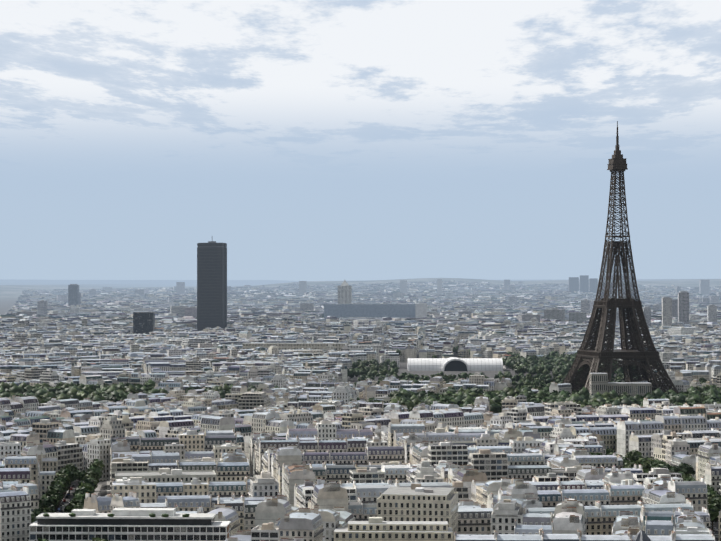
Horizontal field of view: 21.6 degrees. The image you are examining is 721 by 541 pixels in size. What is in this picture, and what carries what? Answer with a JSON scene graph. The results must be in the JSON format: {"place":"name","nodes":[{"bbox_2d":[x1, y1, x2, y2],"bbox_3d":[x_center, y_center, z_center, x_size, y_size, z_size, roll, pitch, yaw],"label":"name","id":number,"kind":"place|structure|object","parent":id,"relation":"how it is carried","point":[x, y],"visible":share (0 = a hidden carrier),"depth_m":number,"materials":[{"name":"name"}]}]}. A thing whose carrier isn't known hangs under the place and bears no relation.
{"place":"outdoors","nodes":[
{"label":"outdoors","id":0,"kind":"place"},
{"bbox_2d":[0,278,720,540],"bbox_3d":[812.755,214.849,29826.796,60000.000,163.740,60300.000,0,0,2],"label":"ground","id":1,"kind":"structure","parent":0,"point":[11,290],"depth_m":11063.35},
{"bbox_2d":[197,241,226,330],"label":"skyscraper","id":2,"kind":"structure","parent":1,"relation":"on","point":[211,284],"depth_m":4364.02,"materials":[{"name":"black glass"}]},
{"bbox_2d":[0,275,720,540],"bbox_3d":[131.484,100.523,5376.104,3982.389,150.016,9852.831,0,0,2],"label":"city buildings","id":3,"kind":"structure","parent":1,"relation":"on","point":[314,447],"depth_m":1411.70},
{"bbox_2d":[0,337,720,540],"bbox_3d":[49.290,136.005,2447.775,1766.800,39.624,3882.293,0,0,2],"label":"trees","id":4,"kind":"object","parent":1,"relation":"on","point":[626,400],"visible":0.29,"depth_m":2056.14,"materials":[{"name":"green plant"}]},
{"bbox_2d":[407,357,502,370],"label":"exhibition hall","id":5,"kind":"structure","parent":1,"relation":"on","point":[454,364],"depth_m":3031.53,"materials":[{"name":"grey"}]},
{"bbox_2d":[561,121,678,392],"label":"eiffel tower","id":6,"kind":"structure","parent":1,"relation":"on","point":[638,354],"depth_m":2189.78,"materials":[{"name":"brown metal"}]},
{"bbox_2d":[0,0,720,280],"label":"sky","id":7,"kind":"structure","parent":0,"point":[314,140],"materials":[{"name":"blue"}]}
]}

